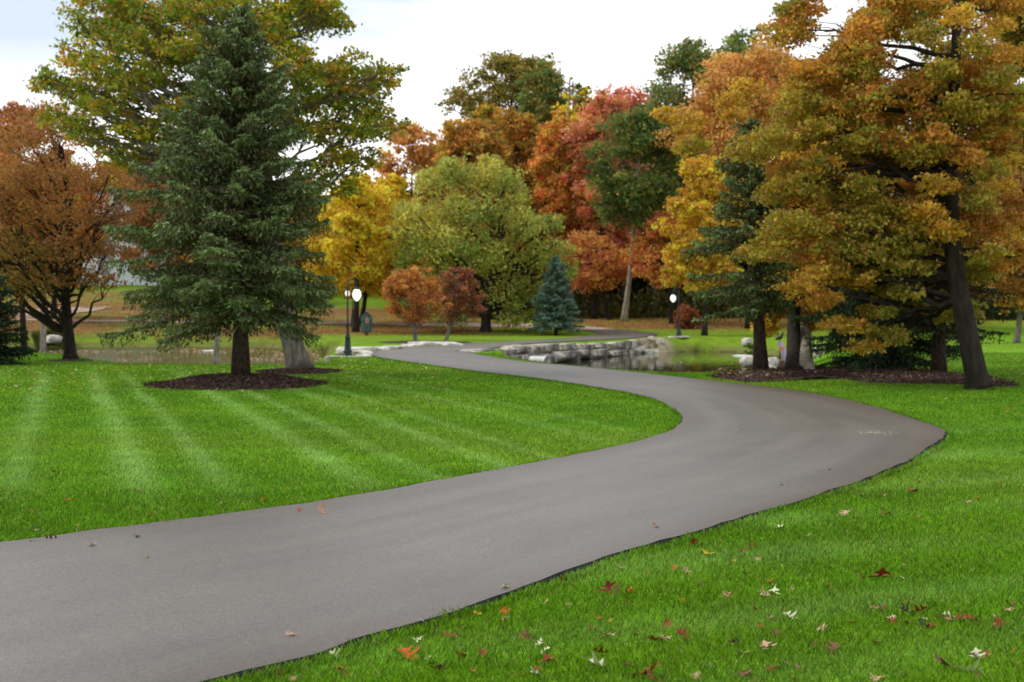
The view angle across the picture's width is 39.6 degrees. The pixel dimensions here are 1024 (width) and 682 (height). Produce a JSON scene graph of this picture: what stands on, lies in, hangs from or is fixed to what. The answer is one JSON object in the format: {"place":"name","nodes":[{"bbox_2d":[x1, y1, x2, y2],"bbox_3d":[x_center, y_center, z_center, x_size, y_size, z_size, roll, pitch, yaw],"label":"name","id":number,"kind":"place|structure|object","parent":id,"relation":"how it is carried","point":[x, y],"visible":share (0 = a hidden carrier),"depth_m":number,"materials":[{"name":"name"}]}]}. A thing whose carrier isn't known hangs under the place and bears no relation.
{"place":"outdoors","nodes":[
{"label":"outdoors","id":0,"kind":"place"},
{"bbox_2d":[13,306,109,317],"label":"side road","id":1,"kind":"structure","parent":0,"point":[78,310],"depth_m":116.52,"materials":[{"name":"grey asphalt"}]},
{"bbox_2d":[32,348,326,363],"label":"pond water","id":2,"kind":"structure","parent":0,"point":[202,357],"depth_m":82.69,"materials":[{"name":"black liquid"}]},
{"bbox_2d":[36,348,321,360],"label":"floating leaves","id":3,"kind":"object","parent":2,"relation":"on","point":[198,350],"visible":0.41,"depth_m":86.22,"materials":[{"name":"brown plant"}]},
{"bbox_2d":[0,329,946,681],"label":"asphalt path","id":4,"kind":"structure","parent":0,"point":[204,599],"depth_m":12.46,"materials":[{"name":"grey asphalt"}]},
{"bbox_2d":[0,271,1023,681],"bbox_3d":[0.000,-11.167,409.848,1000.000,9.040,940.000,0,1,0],"label":"ground","id":5,"kind":"structure","parent":0,"point":[726,339],"depth_m":24.34,"materials":[{"name":"green plant"}]},
{"bbox_2d":[0,274,37,364],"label":"dark spruce","id":6,"kind":"object","parent":5,"relation":"on","point":[6,338],"visible":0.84,"depth_m":49.92,"materials":[{"name":"green plant"}]},
{"bbox_2d":[0,100,77,346],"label":"maple tree","id":7,"kind":"object","parent":5,"relation":"on","point":[23,314],"visible":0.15,"depth_m":83.45,"materials":[{"name":"orange plant"}]},
{"bbox_2d":[29,328,50,345],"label":"grass clump","id":8,"kind":"object","parent":5,"relation":"on","point":[35,335],"visible":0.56,"depth_m":96.56,"materials":[{"name":"green plant"}]},
{"bbox_2d":[13,158,83,352],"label":"grey trunk tree","id":9,"kind":"object","parent":5,"relation":"on","point":[43,347],"visible":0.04,"depth_m":87.85,"materials":[{"name":"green plant"}]},
{"bbox_2d":[46,335,62,343],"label":"boulder","id":10,"kind":"object","parent":5,"relation":"on","point":[53,339],"visible":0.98,"depth_m":93.18,"materials":[{"name":"stone"}]},
{"bbox_2d":[0,159,112,318],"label":"maple tree","id":11,"kind":"object","parent":5,"relation":"on","point":[55,298],"visible":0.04,"depth_m":107.31,"materials":[{"name":"orange plant"}]},
{"bbox_2d":[46,358,92,361],"bbox_3d":[-16.556,0.695,53.438,1.739,0.113,1.912,0,1,0],"label":"mulch bed","id":12,"kind":"object","parent":5,"relation":"on","point":[64,360],"visible":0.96,"depth_m":53.06,"materials":[{"name":"brown wood"}]},
{"bbox_2d":[0,98,157,358],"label":"maple tree","id":13,"kind":"object","parent":12,"relation":"on","point":[18,180],"visible":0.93,"depth_m":52.72,"materials":[{"name":"orange plant"}]},
{"bbox_2d":[82,189,175,285],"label":"house","id":14,"kind":"structure","parent":5,"relation":"on","point":[127,276],"depth_m":133.87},
{"bbox_2d":[96,260,109,276],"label":"window","id":15,"kind":"structure","parent":14,"relation":"in","point":[97,265],"depth_m":133.85,"materials":[{"name":"grey glass"}]},
{"bbox_2d":[112,142,188,327],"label":"maple tree","id":16,"kind":"object","parent":5,"relation":"on","point":[144,221],"visible":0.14,"depth_m":103.05,"materials":[{"name":"orange plant"}]},
{"bbox_2d":[163,164,264,363],"bbox_3d":[-10.820,-3.005,51.584,4.008,7.783,2.885,-1,2,-20],"label":"pond side tree","id":17,"kind":"object","parent":5,"relation":"on","point":[216,355],"depth_m":50.93,"materials":[{"name":"green plant"}]},
{"bbox_2d":[22,0,414,368],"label":"oak tree","id":18,"kind":"object","parent":5,"relation":"on","point":[173,47],"visible":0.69,"depth_m":43.22,"materials":[{"name":"green plant"}]},
{"bbox_2d":[2,356,459,392],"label":"fallen leaves","id":19,"kind":"object","parent":5,"relation":"on","point":[213,369],"visible":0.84,"depth_m":43.27,"materials":[{"name":"brown plant"}]},
{"bbox_2d":[149,375,318,389],"bbox_3d":[-7.249,1.026,37.250,4.678,0.263,4.760,0,1,0],"label":"mulch bed","id":20,"kind":"object","parent":5,"relation":"on","point":[240,380],"visible":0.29,"depth_m":35.86,"materials":[{"name":"brown wood"}]},
{"bbox_2d":[96,4,339,375],"bbox_3d":[-7.644,-3.896,36.939,6.395,9.807,7.043,0,1,0],"label":"blue spruce","id":21,"kind":"object","parent":20,"relation":"on","point":[240,76],"visible":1,"depth_m":36.27,"materials":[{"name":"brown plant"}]},
{"bbox_2d":[143,372,327,389],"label":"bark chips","id":22,"kind":"object","parent":20,"relation":"on","point":[200,377],"visible":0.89,"depth_m":36.20,"materials":[{"name":"brown wood"}]},
{"bbox_2d":[264,180,330,315],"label":"maple tree","id":23,"kind":"object","parent":5,"relation":"on","point":[307,241],"visible":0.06,"depth_m":108.50,"materials":[{"name":"green plant"}]},
{"bbox_2d":[255,367,341,374],"bbox_3d":[-6.671,0.898,44.346,2.574,0.166,3.248,0,1,0],"label":"mulch bed","id":24,"kind":"object","parent":5,"relation":"on","point":[299,371],"visible":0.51,"depth_m":43.53,"materials":[{"name":"brown wood"}]},
{"bbox_2d":[17,318,609,328],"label":"back drive","id":25,"kind":"structure","parent":5,"relation":"on","point":[526,325],"depth_m":107.61,"materials":[{"name":"grey stone"}]},
{"bbox_2d":[343,278,360,355],"bbox_3d":[-6.579,-0.974,58.494,0.763,3.206,0.400,0,1,0],"label":"street lamp","id":26,"kind":"object","parent":5,"relation":"on","point":[356,294],"visible":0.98,"depth_m":58.43,"materials":[{"name":"black metal"}]},
{"bbox_2d":[335,347,375,353],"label":"stone slab","id":27,"kind":"structure","parent":5,"relation":"on","point":[372,349],"depth_m":61.48,"materials":[{"name":"stone"}]},
{"bbox_2d":[320,171,395,331],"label":"dark trunk tree","id":28,"kind":"object","parent":5,"relation":"on","point":[354,226],"visible":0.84,"depth_m":100.33,"materials":[{"name":"yellow plant"}]},
{"bbox_2d":[352,350,373,354],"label":"stone slab","id":29,"kind":"structure","parent":5,"relation":"on","point":[355,352],"depth_m":59.46,"materials":[{"name":"stone"}]},
{"bbox_2d":[361,311,371,335],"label":"sculpture","id":30,"kind":"object","parent":5,"relation":"on","point":[365,329],"visible":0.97,"depth_m":95.87,"materials":[{"name":"metal"}]},
{"bbox_2d":[296,181,444,324],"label":"maple tree","id":31,"kind":"object","parent":5,"relation":"on","point":[371,288],"visible":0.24,"depth_m":106.58,"materials":[{"name":"yellow plant"}]},
{"bbox_2d":[377,173,410,305],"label":"woodland maple","id":32,"kind":"object","parent":5,"relation":"on","point":[398,183],"visible":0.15,"depth_m":127.18,"materials":[{"name":"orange plant"}]},
{"bbox_2d":[371,121,443,213],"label":"maple tree","id":33,"kind":"object","parent":5,"relation":"on","point":[418,156],"visible":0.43,"depth_m":130.69,"materials":[{"name":"orange plant"}]},
{"bbox_2d":[397,645,420,659],"bbox_3d":[-0.602,1.849,8.397,0.184,0.054,0.187,3,26,-34],"label":"fallen leaf","id":34,"kind":"object","parent":5,"relation":"on","point":[405,650],"visible":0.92,"depth_m":8.44,"materials":[{"name":"orange plant"}]},
{"bbox_2d":[399,197,435,303],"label":"maple tree","id":35,"kind":"object","parent":5,"relation":"on","point":[422,224],"visible":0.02,"depth_m":111.44,"materials":[{"name":"orange plant"}]},
{"bbox_2d":[379,340,467,342],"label":"mulch bed","id":36,"kind":"object","parent":5,"relation":"on","point":[420,340],"visible":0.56,"depth_m":78.78,"materials":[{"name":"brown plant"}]},
{"bbox_2d":[378,265,453,340],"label":"tree","id":37,"kind":"object","parent":36,"relation":"on","point":[407,288],"visible":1,"depth_m":78.54,"materials":[{"name":"orange plant"}]},
{"bbox_2d":[432,266,487,339],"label":"tree","id":38,"kind":"object","parent":5,"relation":"on","point":[461,292],"visible":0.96,"depth_m":83.68,"materials":[{"name":"red plant"}]},
{"bbox_2d":[419,117,510,315],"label":"maple tree","id":39,"kind":"object","parent":5,"relation":"on","point":[472,137],"visible":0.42,"depth_m":124.67,"materials":[{"name":"orange plant"}]},
{"bbox_2d":[455,349,495,351],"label":"stone block","id":40,"kind":"structure","parent":5,"relation":"on","point":[478,350],"depth_m":63.76,"materials":[{"name":"stone"}]},
{"bbox_2d":[382,150,582,332],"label":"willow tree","id":41,"kind":"object","parent":5,"relation":"on","point":[493,252],"visible":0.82,"depth_m":99.40,"materials":[{"name":"green plant"}]},
{"bbox_2d":[465,101,506,293],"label":"woodland maple","id":42,"kind":"object","parent":5,"relation":"on","point":[484,112],"visible":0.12,"depth_m":138.81,"materials":[{"name":"orange plant"}]},
{"bbox_2d":[434,49,579,310],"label":"tall tree","id":43,"kind":"object","parent":5,"relation":"on","point":[511,67],"visible":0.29,"depth_m":147.49,"materials":[{"name":"green plant"}]},
{"bbox_2d":[0,190,1020,307],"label":"woods","id":44,"kind":"object","parent":5,"relation":"on","point":[638,284],"visible":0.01,"depth_m":161.48,"materials":[{"name":"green plant"}]},
{"bbox_2d":[0,352,1023,410],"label":"grass","id":45,"kind":"structure","parent":5,"relation":"on","point":[388,384],"depth_m":34.35,"materials":[{"name":"green plant"}]},
{"bbox_2d":[0,293,1023,346],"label":"fallen leaves","id":46,"kind":"object","parent":5,"relation":"on","point":[601,324],"visible":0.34,"depth_m":107.27,"materials":[{"name":"brown plant"}]},
{"bbox_2d":[490,106,543,312],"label":"maple tree","id":47,"kind":"object","parent":5,"relation":"on","point":[516,126],"visible":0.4,"depth_m":126.72,"materials":[{"name":"orange plant"}]},
{"bbox_2d":[490,105,567,314],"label":"woodland tree","id":48,"kind":"object","parent":5,"relation":"on","point":[511,153],"visible":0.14,"depth_m":129.33,"materials":[{"name":"orange plant"}]},
{"bbox_2d":[519,354,538,359],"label":"stone block","id":49,"kind":"structure","parent":5,"relation":"on","point":[525,356],"depth_m":68.36,"materials":[{"name":"stone"}]},
{"bbox_2d":[500,345,530,354],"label":"stone block","id":50,"kind":"structure","parent":49,"relation":"on","point":[523,349],"depth_m":68.14,"materials":[{"name":"stone"}]},
{"bbox_2d":[495,60,570,296],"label":"tall tree","id":51,"kind":"object","parent":5,"relation":"on","point":[541,80],"visible":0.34,"depth_m":140.30,"materials":[{"name":"green plant"}]},
{"bbox_2d":[528,356,550,363],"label":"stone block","id":52,"kind":"object","parent":5,"relation":"on","point":[545,359],"visible":0.5,"depth_m":66.49,"materials":[{"name":"white stone"}]},
{"bbox_2d":[539,354,558,362],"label":"stone block","id":53,"kind":"structure","parent":5,"relation":"on","point":[553,358],"depth_m":71.21,"materials":[{"name":"stone"}]},
{"bbox_2d":[526,345,540,353],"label":"stone block","id":54,"kind":"structure","parent":53,"relation":"on","point":[535,349],"depth_m":69.94,"materials":[{"name":"stone"}]},
{"bbox_2d":[528,343,558,353],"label":"stone block","id":55,"kind":"structure","parent":53,"relation":"on","point":[547,348],"depth_m":71.72,"materials":[{"name":"stone"}]},
{"bbox_2d":[527,256,585,334],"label":"blue spruce","id":56,"kind":"object","parent":5,"relation":"on","point":[559,298],"visible":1,"depth_m":96.98,"materials":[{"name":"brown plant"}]},
{"bbox_2d":[524,110,596,263],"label":"maple tree","id":57,"kind":"object","parent":5,"relation":"on","point":[549,152],"visible":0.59,"depth_m":120.95,"materials":[{"name":"orange plant"}]},
{"bbox_2d":[550,350,577,361],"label":"stone block","id":58,"kind":"structure","parent":5,"relation":"on","point":[567,355],"depth_m":73.27,"materials":[{"name":"stone"}]},
{"bbox_2d":[555,343,576,350],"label":"stone block","id":59,"kind":"structure","parent":58,"relation":"on","point":[566,346],"depth_m":74.42,"materials":[{"name":"stone"}]},
{"bbox_2d":[527,79,614,298],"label":"woodland tree","id":60,"kind":"object","parent":5,"relation":"on","point":[582,93],"visible":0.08,"depth_m":132.72,"materials":[{"name":"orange plant"}]},
{"bbox_2d":[578,349,593,358],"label":"stone block","id":61,"kind":"structure","parent":5,"relation":"on","point":[585,353],"depth_m":76.47,"materials":[{"name":"stone"}]},
{"bbox_2d":[575,343,595,349],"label":"stone block","id":62,"kind":"structure","parent":61,"relation":"on","point":[582,346],"depth_m":77.16,"materials":[{"name":"stone"}]},
{"bbox_2d":[569,149,617,313],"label":"woodland tree","id":63,"kind":"object","parent":5,"relation":"on","point":[571,161],"visible":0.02,"depth_m":136.47,"materials":[{"name":"red plant"}]},
{"bbox_2d":[586,651,608,670],"bbox_3d":[0.526,1.850,8.171,0.231,0.067,0.228,24,-10,29],"label":"fallen leaf","id":64,"kind":"object","parent":5,"relation":"on","point":[594,660],"visible":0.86,"depth_m":8.16,"materials":[{"name":"white plant"}]},
{"bbox_2d":[562,229,643,319],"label":"maple tree","id":65,"kind":"object","parent":5,"relation":"on","point":[594,275],"visible":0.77,"depth_m":114.88,"materials":[{"name":"orange plant"}]},
{"bbox_2d":[554,92,655,318],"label":"maple tree","id":66,"kind":"object","parent":5,"relation":"on","point":[579,136],"visible":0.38,"depth_m":119.01,"materials":[{"name":"red plant"}]},
{"bbox_2d":[598,580,619,594],"bbox_3d":[0.713,1.820,10.307,0.157,0.038,0.203,-14,44,1],"label":"fallen leaf","id":67,"kind":"object","parent":5,"relation":"on","point":[608,585],"visible":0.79,"depth_m":10.36,"materials":[{"name":"red plant"}]},
{"bbox_2d":[608,349,629,356],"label":"stone block","id":68,"kind":"structure","parent":5,"relation":"on","point":[619,352],"depth_m":82.02,"materials":[{"name":"stone"}]},
{"bbox_2d":[605,341,635,349],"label":"stone block","id":69,"kind":"structure","parent":68,"relation":"on","point":[615,345],"depth_m":83.66,"materials":[{"name":"stone"}]},
{"bbox_2d":[594,82,651,292],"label":"pink maple","id":70,"kind":"object","parent":5,"relation":"on","point":[619,92],"visible":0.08,"depth_m":163.35,"materials":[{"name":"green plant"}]},
{"bbox_2d":[568,101,694,321],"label":"green tree","id":71,"kind":"object","parent":5,"relation":"on","point":[639,126],"visible":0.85,"depth_m":109.78,"materials":[{"name":"green plant"}]},
{"bbox_2d":[620,99,683,314],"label":"woodland tree","id":72,"kind":"object","parent":5,"relation":"on","point":[654,290],"depth_m":135.62,"materials":[{"name":"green plant"}]},
{"bbox_2d":[622,210,692,323],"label":"maple tree","id":73,"kind":"object","parent":5,"relation":"on","point":[649,270],"visible":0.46,"depth_m":108.68,"materials":[{"name":"orange plant"}]},
{"bbox_2d":[668,336,689,337],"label":"lamp footing","id":74,"kind":"object","parent":5,"relation":"on","point":[679,336],"visible":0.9,"depth_m":91.68,"materials":[{"name":"concrete"}]},
{"bbox_2d":[670,288,680,335],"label":"street lamp","id":75,"kind":"object","parent":74,"relation":"on","point":[673,299],"visible":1,"depth_m":92.22,"materials":[{"name":"black metal"}]},
{"bbox_2d":[638,36,735,307],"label":"tall tree","id":76,"kind":"object","parent":5,"relation":"on","point":[686,56],"visible":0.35,"depth_m":133.31,"materials":[{"name":"green plant"}]},
{"bbox_2d":[672,303,701,328],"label":"bush","id":77,"kind":"object","parent":5,"relation":"on","point":[686,312],"visible":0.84,"depth_m":103.62,"materials":[{"name":"red plant"}]},
{"bbox_2d":[651,150,750,335],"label":"maple tree","id":78,"kind":"object","parent":5,"relation":"on","point":[698,171],"visible":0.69,"depth_m":95.94,"materials":[{"name":"yellow plant"}]},
{"bbox_2d":[681,120,748,317],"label":"woodland maple","id":79,"kind":"object","parent":5,"relation":"on","point":[715,215],"visible":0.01,"depth_m":125.39,"materials":[{"name":"yellow plant"}]},
{"bbox_2d":[652,37,800,328],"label":"maple tree","id":80,"kind":"object","parent":5,"relation":"on","point":[760,64],"visible":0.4,"depth_m":101.76,"materials":[{"name":"orange plant"}]},
{"bbox_2d":[690,23,772,296],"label":"tall tree","id":81,"kind":"object","parent":5,"relation":"on","point":[734,43],"visible":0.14,"depth_m":138.66,"materials":[{"name":"green plant"}]},
{"bbox_2d":[679,115,798,369],"bbox_3d":[6.865,-2.875,42.363,3.647,7.712,3.858,0,1,0],"label":"spruce tree","id":82,"kind":"object","parent":5,"relation":"on","point":[760,305],"visible":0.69,"depth_m":42.25,"materials":[{"name":"green plant"}]},
{"bbox_2d":[739,355,752,367],"bbox_3d":[10.467,0.906,63.043,0.694,0.594,0.902,0,1,-11],"label":"boulder","id":83,"kind":"object","parent":5,"relation":"on","point":[745,361],"visible":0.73,"depth_m":62.71,"materials":[{"name":"stone"}]},
{"bbox_2d":[513,285,1015,318],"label":"undergrowth","id":84,"kind":"object","parent":5,"relation":"on","point":[636,306],"visible":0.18,"depth_m":128.25,"materials":[{"name":"green plant"}]},
{"bbox_2d":[777,359,784,367],"bbox_3d":[12.082,0.993,64.046,2.339,0.570,0.973,0,1,-8],"label":"boulder","id":85,"kind":"object","parent":5,"relation":"on","point":[781,364],"visible":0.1,"depth_m":63.62,"materials":[{"name":"grey stone"}]},
{"bbox_2d":[777,341,785,361],"bbox_3d":[12.165,0.501,63.529,0.634,0.993,0.272,1,2,29],"label":"leaning board","id":86,"kind":"object","parent":85,"relation":"on","point":[782,347],"visible":0.75,"depth_m":63.48,"materials":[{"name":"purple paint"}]},
{"bbox_2d":[742,136,864,369],"bbox_3d":[9.162,-3.063,45.519,5.622,8.471,3.824,-1,2,-44],"label":"oak tree","id":87,"kind":"object","parent":5,"relation":"on","point":[803,202],"visible":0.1,"depth_m":45.17,"materials":[{"name":"orange plant"}]},
{"bbox_2d":[769,103,899,368],"bbox_3d":[10.824,-3.946,46.150,5.172,10.268,7.572,0,1,0],"label":"oak tree","id":88,"kind":"object","parent":5,"relation":"on","point":[853,124],"visible":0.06,"depth_m":45.60,"materials":[{"name":"brown plant"}]},
{"bbox_2d":[649,0,1023,389],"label":"oak tree","id":89,"kind":"object","parent":5,"relation":"on","point":[880,237],"visible":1,"depth_m":35.69,"materials":[{"name":"orange plant"}]},
{"bbox_2d":[706,366,1019,386],"bbox_3d":[9.687,0.974,40.632,7.905,0.208,8.660,0,1,0],"label":"mulch bed","id":90,"kind":"object","parent":5,"relation":"on","point":[863,378],"visible":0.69,"depth_m":39.83,"materials":[{"name":"brown wood"}]},
{"bbox_2d":[712,366,1012,380],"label":"fallen leaves","id":91,"kind":"object","parent":90,"relation":"on","point":[836,369],"visible":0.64,"depth_m":40.43,"materials":[{"name":"brown plant"}]},
{"bbox_2d":[788,183,961,371],"bbox_3d":[11.326,-2.104,43.720,4.826,6.701,4.767,-1,2,-20],"label":"spruce tree","id":92,"kind":"object","parent":90,"relation":"on","point":[892,357],"visible":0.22,"depth_m":42.99,"materials":[{"name":"green plant"}]},
{"bbox_2d":[870,166,1019,371],"bbox_3d":[12.648,-2.796,41.512,4.538,7.575,4.559,0,1,0],"label":"spruce tree","id":93,"kind":"object","parent":90,"relation":"on","point":[940,331],"visible":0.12,"depth_m":40.76,"materials":[{"name":"green plant"}]},
{"bbox_2d":[867,568,890,577],"bbox_3d":[2.808,1.783,10.901,0.228,0.084,0.249,-3,-22,-5],"label":"fallen leaf","id":94,"kind":"object","parent":5,"relation":"on","point":[882,571],"visible":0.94,"depth_m":10.83,"materials":[{"name":"red plant"}]},
{"bbox_2d":[748,345,1022,412],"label":"fallen leaves","id":95,"kind":"object","parent":5,"relation":"on","point":[949,371],"visible":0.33,"depth_m":40.67,"materials":[{"name":"brown plant"}]},
{"bbox_2d":[815,297,1023,320],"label":"hedge","id":96,"kind":"object","parent":5,"relation":"on","point":[1014,315],"visible":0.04,"depth_m":113.47,"materials":[{"name":"green plant"}]},
{"bbox_2d":[957,659,982,673],"bbox_3d":[2.617,1.859,8.066,0.202,0.058,0.199,27,-32,-19],"label":"fallen leaf","id":97,"kind":"object","parent":5,"relation":"on","point":[972,669],"visible":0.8,"depth_m":8.03,"materials":[{"name":"green plant"}]},
{"bbox_2d":[965,168,1023,319],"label":"maple tree","id":98,"kind":"object","parent":5,"relation":"on","point":[1018,173],"visible":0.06,"depth_m":116.97,"materials":[{"name":"orange plant"}]},
{"bbox_2d":[976,233,1023,342],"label":"maple tree","id":99,"kind":"object","parent":5,"relation":"on","point":[1019,305],"visible":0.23,"depth_m":77.83,"materials":[{"name":"orange plant"}]},
{"bbox_2d":[984,1,1023,147],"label":"oak tree","id":100,"kind":"object","parent":5,"relation":"on","point":[1016,38],"visible":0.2,"depth_m":44.00,"materials":[{"name":"orange plant"}]},
{"bbox_2d":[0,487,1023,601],"bbox_3d":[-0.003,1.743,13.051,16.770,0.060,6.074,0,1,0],"label":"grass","id":101,"kind":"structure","parent":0,"point":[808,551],"depth_m":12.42,"materials":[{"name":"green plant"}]},
{"bbox_2d":[0,409,1023,490],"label":"grass","id":102,"kind":"structure","parent":0,"point":[384,471],"depth_m":21.01,"materials":[{"name":"green plant"}]},
{"bbox_2d":[0,0,1023,194],"label":"sky","id":103,"kind":"structure","parent":0,"point":[595,42],"materials":[{"name":"white"}]},
{"bbox_2d":[228,594,1023,681],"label":"grass","id":104,"kind":"structure","parent":0,"point":[458,667],"depth_m":8.71,"materials":[{"name":"green plant"}]},
{"bbox_2d":[554,351,782,371],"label":"pond water","id":105,"kind":"structure","parent":0,"point":[705,361],"depth_m":72.67,"materials":[{"name":"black liquid"}]},
{"bbox_2d":[585,349,609,358],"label":"stone block","id":106,"kind":"structure","parent":105,"relation":"in","point":[599,353],"depth_m":78.65,"materials":[{"name":"stone"}]},
{"bbox_2d":[587,343,610,348],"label":"stone block","id":107,"kind":"structure","parent":106,"relation":"on","point":[602,346],"depth_m":80.10,"materials":[{"name":"stone"}]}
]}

